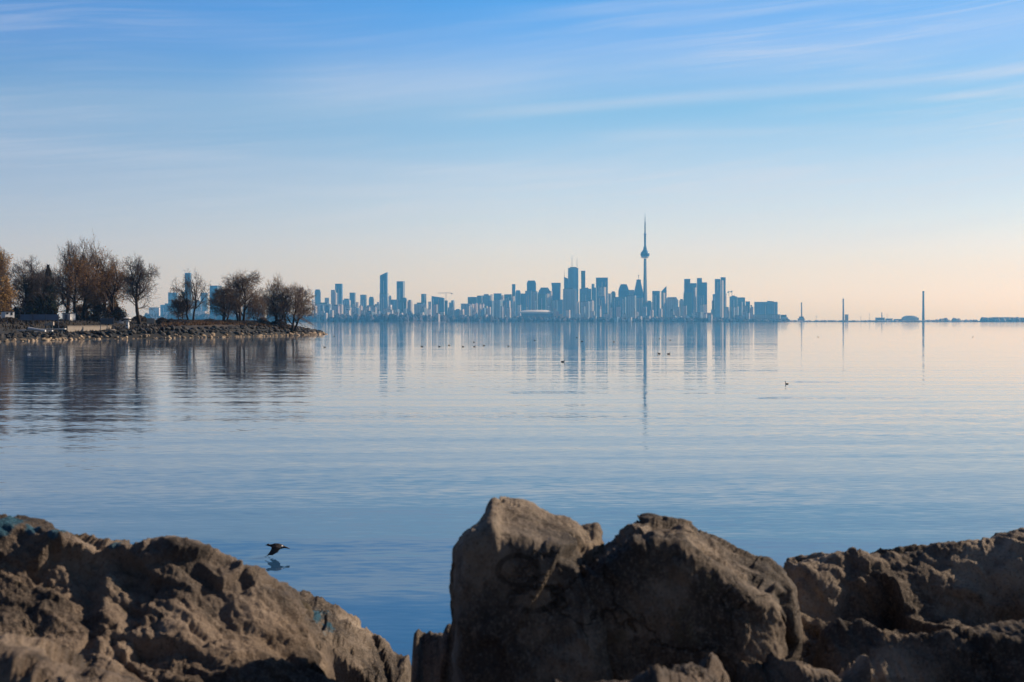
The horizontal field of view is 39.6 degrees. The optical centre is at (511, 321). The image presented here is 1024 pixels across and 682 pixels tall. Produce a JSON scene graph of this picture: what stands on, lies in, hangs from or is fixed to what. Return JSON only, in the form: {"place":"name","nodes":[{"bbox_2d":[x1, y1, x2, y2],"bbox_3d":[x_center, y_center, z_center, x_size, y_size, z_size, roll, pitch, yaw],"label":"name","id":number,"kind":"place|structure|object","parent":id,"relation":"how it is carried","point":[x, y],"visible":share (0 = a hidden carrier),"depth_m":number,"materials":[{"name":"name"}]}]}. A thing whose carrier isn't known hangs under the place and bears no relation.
{"place":"outdoors","nodes":[
{"label":"outdoors","id":0,"kind":"place"},
{"bbox_2d":[0,318,318,341],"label":"terrain","id":1,"kind":"structure","parent":0,"point":[152,335],"depth_m":290.34,"materials":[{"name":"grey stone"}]},
{"bbox_2d":[0,247,12,289],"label":"autumn tree","id":2,"kind":"object","parent":1,"relation":"on","point":[3,261],"visible":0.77,"depth_m":299.46,"materials":[{"name":"brown plant"}]},
{"bbox_2d":[0,311,14,317],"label":"hut","id":3,"kind":"object","parent":1,"relation":"on","point":[4,314],"visible":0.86,"depth_m":279.08,"materials":[{"name":"white paint"}]},
{"bbox_2d":[0,275,18,318],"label":"autumn tree","id":4,"kind":"object","parent":1,"relation":"on","point":[6,292],"visible":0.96,"depth_m":283.57,"materials":[{"name":"brown plant"}]},
{"bbox_2d":[0,317,20,322],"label":"shrub","id":5,"kind":"object","parent":1,"relation":"on","point":[11,319],"visible":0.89,"depth_m":271.16,"materials":[{"name":"grey plant"}]},
{"bbox_2d":[3,257,47,315],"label":"bare tree","id":6,"kind":"object","parent":1,"relation":"on","point":[17,286],"visible":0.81,"depth_m":288.93,"materials":[{"name":"grey plant"}]},
{"bbox_2d":[20,296,44,313],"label":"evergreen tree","id":7,"kind":"object","parent":1,"relation":"on","point":[30,311],"visible":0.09,"depth_m":303.88,"materials":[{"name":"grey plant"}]},
{"bbox_2d":[20,314,58,328],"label":"fence","id":8,"kind":"object","parent":1,"relation":"on","point":[32,317],"visible":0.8,"depth_m":279.00,"materials":[{"name":"black paint"}]},
{"bbox_2d":[16,255,67,316],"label":"bare tree","id":9,"kind":"object","parent":1,"relation":"on","point":[48,280],"visible":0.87,"depth_m":291.24,"materials":[{"name":"grey plant"}]},
{"bbox_2d":[32,305,61,318],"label":"shrub","id":10,"kind":"object","parent":1,"relation":"on","point":[49,310],"visible":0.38,"depth_m":295.63,"materials":[{"name":"grey plant"}]},
{"bbox_2d":[42,264,57,313],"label":"evergreen tree","id":11,"kind":"object","parent":1,"relation":"on","point":[49,302],"visible":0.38,"depth_m":311.64,"materials":[{"name":"grey plant"}]},
{"bbox_2d":[35,267,72,312],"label":"bare tree","id":12,"kind":"object","parent":1,"relation":"on","point":[58,300],"visible":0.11,"depth_m":319.03,"materials":[{"name":"grey plant"}]},
{"bbox_2d":[47,239,86,312],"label":"bare tree","id":13,"kind":"object","parent":1,"relation":"on","point":[68,254],"visible":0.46,"depth_m":299.72,"materials":[{"name":"brown plant"}]},
{"bbox_2d":[62,310,76,320],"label":"shed","id":14,"kind":"structure","parent":1,"relation":"on","point":[69,316],"depth_m":292.11,"materials":[{"name":"white paint"}]},
{"bbox_2d":[49,248,114,319],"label":"autumn tree","id":15,"kind":"object","parent":1,"relation":"on","point":[85,287],"visible":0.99,"depth_m":295.78,"materials":[{"name":"brown plant"}]},
{"bbox_2d":[60,234,112,308],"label":"autumn tree","id":16,"kind":"object","parent":1,"relation":"on","point":[84,255],"visible":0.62,"depth_m":301.76,"materials":[{"name":"brown plant"}]},
{"bbox_2d":[66,326,110,331],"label":"concrete wall","id":17,"kind":"structure","parent":1,"relation":"on","point":[79,328],"depth_m":287.11,"materials":[{"name":"grey concrete"}]},
{"bbox_2d":[84,305,112,320],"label":"shrub","id":18,"kind":"object","parent":1,"relation":"on","point":[101,311],"visible":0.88,"depth_m":295.43,"materials":[{"name":"grey plant"}]},
{"bbox_2d":[100,318,113,329],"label":"fence","id":19,"kind":"object","parent":1,"relation":"on","point":[107,321],"visible":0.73,"depth_m":288.00,"materials":[{"name":"black metal"}]},
{"bbox_2d":[83,248,134,317],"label":"autumn tree","id":20,"kind":"object","parent":1,"relation":"on","point":[111,291],"visible":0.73,"depth_m":305.04,"materials":[{"name":"brown plant"}]},
{"bbox_2d":[108,307,130,321],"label":"shrub","id":21,"kind":"object","parent":1,"relation":"on","point":[118,315],"visible":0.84,"depth_m":299.28,"materials":[{"name":"grey plant"}]},
{"bbox_2d":[110,254,159,323],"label":"bare tree","id":22,"kind":"object","parent":1,"relation":"on","point":[140,278],"visible":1,"depth_m":299.12,"materials":[{"name":"brown plant"}]},
{"bbox_2d":[167,295,193,318],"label":"bare tree","id":23,"kind":"object","parent":1,"relation":"on","point":[182,311],"visible":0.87,"depth_m":319.97,"materials":[{"name":"brown plant"}]},
{"bbox_2d":[169,266,213,320],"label":"bare tree","id":24,"kind":"object","parent":1,"relation":"on","point":[186,300],"visible":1,"depth_m":317.85,"materials":[{"name":"brown plant"}]},
{"bbox_2d":[202,284,245,320],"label":"bare tree","id":25,"kind":"object","parent":1,"relation":"on","point":[223,299],"visible":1,"depth_m":329.29,"materials":[{"name":"brown plant"}]},
{"bbox_2d":[213,268,270,320],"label":"bare tree","id":26,"kind":"object","parent":1,"relation":"on","point":[243,286],"visible":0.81,"depth_m":332.83,"materials":[{"name":"brown plant"}]},
{"bbox_2d":[245,294,270,321],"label":"bare tree","id":27,"kind":"object","parent":1,"relation":"on","point":[256,313],"visible":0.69,"depth_m":339.44,"materials":[{"name":"brown plant"}]},
{"bbox_2d":[259,280,299,324],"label":"bare tree","id":28,"kind":"object","parent":1,"relation":"on","point":[283,303],"visible":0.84,"depth_m":345.35,"materials":[{"name":"brown plant"}]},
{"bbox_2d":[271,319,288,327],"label":"shrub","id":29,"kind":"object","parent":1,"relation":"on","point":[281,324],"visible":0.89,"depth_m":345.16,"materials":[{"name":"grey plant"}]},
{"bbox_2d":[267,272,314,335],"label":"bare tree","id":30,"kind":"object","parent":1,"relation":"on","point":[296,303],"visible":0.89,"depth_m":347.29,"materials":[{"name":"brown plant"}]},
{"bbox_2d":[286,285,317,331],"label":"bare tree","id":31,"kind":"object","parent":1,"relation":"on","point":[306,311],"visible":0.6,"depth_m":351.65,"materials":[{"name":"brown plant"}]},
{"bbox_2d":[265,543,289,556],"bbox_3d":[-3.479,3.386,21.089,0.370,0.185,0.276,0,0,0],"label":"flying duck","id":32,"kind":"object","parent":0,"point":[276,547],"visible":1,"depth_m":21.03},
{"bbox_2d":[0,322,1023,664],"bbox_3d":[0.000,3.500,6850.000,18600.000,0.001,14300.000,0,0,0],"label":"water","id":33,"kind":"structure","parent":0,"point":[364,472],"depth_m":42.48,"materials":[{"name":"blue liquid"}]},
{"bbox_2d":[0,0,1023,320],"label":"sky","id":34,"kind":"structure","parent":0,"point":[818,154],"materials":[{"name":"blue"}]},
{"bbox_2d":[901,316,918,320],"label":"industrial hall","id":35,"kind":"structure","parent":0,"point":[907,318],"depth_m":7505.65,"materials":[{"name":"concrete"}]},
{"bbox_3d":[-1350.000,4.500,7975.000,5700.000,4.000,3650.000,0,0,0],"label":"far shore","id":36,"kind":"structure","parent":0,"visible":0},
{"bbox_2d":[149,307,159,315],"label":"apartment block","id":37,"kind":"structure","parent":36,"relation":"on","point":[155,309],"depth_m":7450.69,"materials":[{"name":"concrete"}]},
{"bbox_2d":[160,303,177,315],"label":"apartment slab","id":38,"kind":"structure","parent":36,"relation":"on","point":[163,308],"depth_m":7151.90,"materials":[{"name":"blue concrete"}]},
{"bbox_2d":[200,293,207,310],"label":"apartment tower","id":39,"kind":"structure","parent":36,"relation":"on","point":[204,308],"depth_m":7800.78,"materials":[{"name":"blue glass"}]},
{"bbox_2d":[210,286,221,314],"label":"office tower","id":40,"kind":"structure","parent":36,"relation":"on","point":[211,289],"depth_m":7464.12,"materials":[{"name":"blue glass"}]},
{"bbox_2d":[315,289,320,304],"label":"apartment tower","id":41,"kind":"structure","parent":36,"relation":"on","point":[318,296],"depth_m":7801.00,"materials":[{"name":"blue glass"}]},
{"bbox_2d":[316,303,331,314],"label":"apartment slab","id":42,"kind":"structure","parent":36,"relation":"on","point":[319,308],"depth_m":7457.36,"materials":[{"name":"blue concrete"}]},
{"bbox_2d":[335,284,342,304],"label":"office tower","id":43,"kind":"structure","parent":36,"relation":"on","point":[339,289],"depth_m":7828.29,"materials":[{"name":"blue glass"}]},
{"bbox_2d":[360,295,366,309],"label":"apartment tower","id":44,"kind":"structure","parent":36,"relation":"on","point":[363,300],"depth_m":7802.21,"materials":[{"name":"blue glass"}]},
{"bbox_2d":[379,293,387,313],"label":"office tower","id":45,"kind":"structure","parent":36,"relation":"on","point":[383,300],"depth_m":7452.69,"materials":[{"name":"blue glass"}]},
{"bbox_2d":[380,272,387,292],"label":"glass tower","id":46,"kind":"structure","parent":36,"relation":"on","point":[384,283],"depth_m":7801.46,"materials":[{"name":"glass"}]},
{"bbox_2d":[397,281,404,308],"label":"glass tower","id":47,"kind":"structure","parent":36,"relation":"on","point":[400,289],"depth_m":7806.53,"materials":[{"name":"blue glass"}]},
{"bbox_2d":[400,298,406,312],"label":"office tower","id":48,"kind":"structure","parent":36,"relation":"on","point":[403,303],"depth_m":7452.29,"materials":[{"name":"blue glass"}]},
{"bbox_2d":[414,303,426,313],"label":"apartment slab","id":49,"kind":"structure","parent":36,"relation":"on","point":[418,307],"depth_m":7454.65,"materials":[{"name":"blue concrete"}]},
{"bbox_2d":[432,296,444,314],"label":"office tower","id":50,"kind":"structure","parent":36,"relation":"on","point":[439,302],"depth_m":7802.46,"materials":[{"name":"blue glass"}]},
{"bbox_2d":[144,313,789,321],"bbox_3d":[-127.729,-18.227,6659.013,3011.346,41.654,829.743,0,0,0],"label":"shoreline woods","id":51,"kind":"object","parent":36,"relation":"on","point":[370,317],"visible":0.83,"depth_m":6652.80,"materials":[{"name":"plant"}]},
{"bbox_2d":[482,294,489,305],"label":"office tower","id":52,"kind":"structure","parent":36,"relation":"on","point":[485,298],"depth_m":7802.05,"materials":[{"name":"blue glass"}]},
{"bbox_2d":[494,300,502,317],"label":"apartment slab","id":53,"kind":"structure","parent":36,"relation":"on","point":[498,304],"depth_m":7492.36,"materials":[{"name":"blue concrete"}]},
{"bbox_2d":[503,300,510,318],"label":"apartment slab","id":54,"kind":"structure","parent":36,"relation":"on","point":[506,303],"depth_m":7155.10,"materials":[{"name":"blue glass"}]},
{"bbox_2d":[515,290,520,315],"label":"office tower","id":55,"kind":"structure","parent":36,"relation":"on","point":[518,297],"depth_m":7802.38,"materials":[{"name":"blue glass"}]},
{"bbox_2d":[521,293,524,310],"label":"office tower","id":56,"kind":"structure","parent":36,"relation":"on","point":[522,301],"depth_m":7832.21,"materials":[{"name":"blue glass"}]},
{"bbox_2d":[525,291,530,309],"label":"office tower","id":57,"kind":"structure","parent":36,"relation":"on","point":[528,299],"depth_m":7451.18,"materials":[{"name":"blue glass"}]},
{"bbox_2d":[527,280,535,309],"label":"office tower","id":58,"kind":"structure","parent":36,"relation":"on","point":[531,285],"depth_m":7801.75,"materials":[{"name":"blue glass"}]},
{"bbox_2d":[532,291,537,309],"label":"apartment tower","id":59,"kind":"structure","parent":36,"relation":"on","point":[534,296],"depth_m":7486.60,"materials":[{"name":"blue concrete"}]},
{"bbox_2d":[538,294,545,309],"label":"apartment tower","id":60,"kind":"structure","parent":36,"relation":"on","point":[541,301],"depth_m":7518.43,"materials":[{"name":"teal glass"}]},
{"bbox_2d":[519,301,566,318],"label":"stadium","id":61,"kind":"object","parent":36,"relation":"on","point":[538,313],"visible":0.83,"depth_m":6911.45,"materials":[{"name":"white paint"}]},
{"bbox_2d":[551,283,560,311],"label":"office tower","id":62,"kind":"structure","parent":36,"relation":"on","point":[556,291],"depth_m":7854.30,"materials":[{"name":"blue glass"}]},
{"bbox_2d":[563,288,575,317],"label":"apartment slab","id":63,"kind":"structure","parent":36,"relation":"on","point":[569,298],"depth_m":7481.68,"materials":[{"name":"blue concrete"}]},
{"bbox_2d":[568,267,577,300],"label":"office tower","id":64,"kind":"structure","parent":36,"relation":"on","point":[573,277],"depth_m":7901.69,"materials":[{"name":"blue glass"}]},
{"bbox_2d":[581,271,584,288],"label":"office tower","id":65,"kind":"structure","parent":36,"relation":"on","point":[582,279],"depth_m":7901.60,"materials":[{"name":"blue glass"}]},
{"bbox_2d":[580,301,589,317],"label":"apartment slab","id":66,"kind":"structure","parent":36,"relation":"on","point":[586,304],"depth_m":7154.45,"materials":[{"name":"blue concrete"}]},
{"bbox_2d":[580,288,590,300],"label":"office tower","id":67,"kind":"structure","parent":36,"relation":"on","point":[585,294],"depth_m":7802.14,"materials":[{"name":"blue glass"}]},
{"bbox_2d":[592,284,596,315],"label":"office tower","id":68,"kind":"structure","parent":36,"relation":"on","point":[594,294],"depth_m":7852.76,"materials":[{"name":"blue glass"}]},
{"bbox_2d":[597,296,604,316],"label":"apartment slab","id":69,"kind":"structure","parent":36,"relation":"on","point":[601,301],"depth_m":7451.03,"materials":[{"name":"blue glass"}]},
{"bbox_2d":[596,278,607,312],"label":"office tower","id":70,"kind":"structure","parent":36,"relation":"on","point":[601,282],"depth_m":7901.53,"materials":[{"name":"blue glass"}]},
{"bbox_2d":[599,287,605,312],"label":"apartment tower","id":71,"kind":"structure","parent":36,"relation":"on","point":[602,291],"depth_m":7811.79,"materials":[{"name":"concrete"}]},
{"bbox_2d":[608,293,611,317],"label":"apartment tower","id":72,"kind":"structure","parent":36,"relation":"on","point":[609,300],"depth_m":7452.56,"materials":[{"name":"blue concrete"}]},
{"bbox_2d":[612,297,625,317],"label":"apartment slab","id":73,"kind":"structure","parent":36,"relation":"on","point":[620,301],"depth_m":7486.46,"materials":[{"name":"blue glass"}]},
{"bbox_2d":[618,284,628,317],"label":"office tower","id":74,"kind":"structure","parent":36,"relation":"on","point":[623,290],"depth_m":7803.68,"materials":[{"name":"blue glass"}]},
{"bbox_2d":[627,295,635,318],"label":"apartment slab","id":75,"kind":"structure","parent":36,"relation":"on","point":[631,302],"depth_m":7543.00,"materials":[{"name":"blue concrete"}]},
{"bbox_2d":[634,275,642,311],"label":"office tower","id":76,"kind":"structure","parent":36,"relation":"on","point":[638,291],"depth_m":7804.36,"materials":[{"name":"blue glass"}]},
{"bbox_2d":[637,298,642,315],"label":"apartment tower","id":77,"kind":"structure","parent":36,"relation":"on","point":[639,305],"depth_m":7454.26,"materials":[{"name":"blue concrete"}]},
{"bbox_2d":[641,222,649,315],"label":"observation tower","id":78,"kind":"structure","parent":36,"relation":"on","point":[645,253],"depth_m":7414.36,"materials":[{"name":"blue concrete"}]},
{"bbox_2d":[652,291,659,316],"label":"office tower","id":79,"kind":"structure","parent":36,"relation":"on","point":[655,301],"depth_m":7804.79,"materials":[{"name":"blue glass"}]},
{"bbox_2d":[662,293,664,316],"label":"apartment tower","id":80,"kind":"structure","parent":36,"relation":"on","point":[663,304],"depth_m":7453.46,"materials":[{"name":"concrete"}]},
{"bbox_2d":[661,286,666,317],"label":"glass tower","id":81,"kind":"structure","parent":36,"relation":"on","point":[664,290],"depth_m":7847.29,"materials":[{"name":"blue glass"}]},
{"bbox_2d":[666,297,677,317],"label":"apartment slab","id":82,"kind":"structure","parent":36,"relation":"on","point":[671,302],"depth_m":7481.81,"materials":[{"name":"blue concrete"}]},
{"bbox_2d":[683,293,691,317],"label":"apartment slab","id":83,"kind":"structure","parent":36,"relation":"on","point":[687,299],"depth_m":7451.47,"materials":[{"name":"blue concrete"}]},
{"bbox_2d":[684,279,696,317],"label":"glass tower","id":84,"kind":"structure","parent":36,"relation":"on","point":[688,286],"depth_m":7802.88,"materials":[{"name":"blue glass"}]},
{"bbox_2d":[693,287,696,311],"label":"apartment tower","id":85,"kind":"structure","parent":36,"relation":"on","point":[695,298],"depth_m":7454.42,"materials":[{"name":"blue concrete"}]},
{"bbox_2d":[698,295,703,311],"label":"apartment tower","id":86,"kind":"structure","parent":36,"relation":"on","point":[700,299],"depth_m":7453.11,"materials":[{"name":"blue glass"}]},
{"bbox_2d":[697,278,706,311],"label":"glass tower","id":87,"kind":"structure","parent":36,"relation":"on","point":[701,288],"depth_m":7851.31,"materials":[{"name":"blue glass"}]},
{"bbox_2d":[713,291,719,317],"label":"apartment tower","id":88,"kind":"structure","parent":36,"relation":"on","point":[716,297],"depth_m":7451.13,"materials":[{"name":"blue glass"}]},
{"bbox_2d":[720,280,723,317],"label":"apartment tower","id":89,"kind":"structure","parent":36,"relation":"on","point":[722,298],"depth_m":7493.07,"materials":[{"name":"concrete"}]},
{"bbox_2d":[729,296,736,317],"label":"apartment tower","id":90,"kind":"structure","parent":36,"relation":"on","point":[732,301],"depth_m":7802.26,"materials":[{"name":"blue glass"}]},
{"bbox_2d":[754,301,777,313],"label":"apartment slab","id":91,"kind":"structure","parent":36,"relation":"on","point":[769,307],"depth_m":7455.49,"materials":[{"name":"blue glass"}]},
{"bbox_2d":[753,314,780,319],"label":"podium building","id":92,"kind":"structure","parent":36,"relation":"on","point":[766,316],"depth_m":7169.69,"materials":[{"name":"blue concrete"}]},
{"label":"ground","id":93,"kind":"structure","parent":0,"visible":0},
{"bbox_2d":[0,633,137,681],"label":"boulder","id":94,"kind":"object","parent":93,"relation":"on","point":[23,658],"visible":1,"depth_m":2.00,"materials":[{"name":"stone"}]},
{"bbox_2d":[0,514,335,681],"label":"boulder","id":95,"kind":"object","parent":93,"relation":"on","point":[167,608],"visible":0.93,"depth_m":2.94,"materials":[{"name":"brown stone"}]},
{"bbox_2d":[298,590,410,681],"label":"boulder","id":96,"kind":"object","parent":93,"relation":"on","point":[360,653],"visible":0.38,"depth_m":4.21,"materials":[{"name":"stone"}]},
{"bbox_2d":[411,629,442,681],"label":"boulder","id":97,"kind":"object","parent":93,"relation":"on","point":[426,653],"visible":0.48,"depth_m":3.29,"materials":[{"name":"grey stone"}]},
{"bbox_2d":[440,624,450,681],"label":"boulder","id":98,"kind":"object","parent":93,"relation":"on","point":[444,657],"visible":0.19,"depth_m":3.12,"materials":[{"name":"grey stone"}]},
{"bbox_2d":[446,496,612,681],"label":"boulder","id":99,"kind":"object","parent":93,"relation":"on","point":[523,607],"visible":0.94,"depth_m":2.66,"materials":[{"name":"brown stone"}]},
{"bbox_2d":[552,652,729,681],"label":"boulder","id":100,"kind":"object","parent":93,"relation":"on","point":[709,668],"visible":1,"depth_m":2.11,"materials":[{"name":"grey stone"}]},
{"bbox_2d":[580,513,802,681],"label":"boulder","id":101,"kind":"object","parent":93,"relation":"on","point":[667,592],"visible":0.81,"depth_m":2.69,"materials":[{"name":"brown stone"}]},
{"bbox_2d":[734,651,871,681],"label":"boulder","id":102,"kind":"object","parent":93,"relation":"on","point":[773,668],"visible":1,"depth_m":2.55,"materials":[{"name":"grey stone"}]},
{"bbox_2d":[783,527,1023,666],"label":"boulder","id":103,"kind":"object","parent":93,"relation":"on","point":[927,589],"visible":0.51,"depth_m":3.33,"materials":[{"name":"brown stone"}]},
{"bbox_2d":[812,618,1023,681],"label":"boulder","id":104,"kind":"object","parent":93,"relation":"on","point":[991,652],"visible":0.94,"depth_m":2.69,"materials":[{"name":"grey stone"}]},
{"bbox_3d":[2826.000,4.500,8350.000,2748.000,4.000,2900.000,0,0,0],"label":"far shore","id":105,"kind":"structure","parent":0,"visible":0},
{"bbox_2d":[790,317,1023,321],"bbox_3d":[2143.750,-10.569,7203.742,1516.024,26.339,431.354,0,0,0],"label":"island woods","id":106,"kind":"object","parent":105,"relation":"on","point":[1001,319],"visible":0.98,"depth_m":7198.55,"materials":[{"name":"blue plant"}]},
{"bbox_2d":[922,291,924,319],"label":"chimney","id":107,"kind":"object","parent":105,"relation":"on","point":[923,314],"visible":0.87,"depth_m":7396.36,"materials":[{"name":"metal"}]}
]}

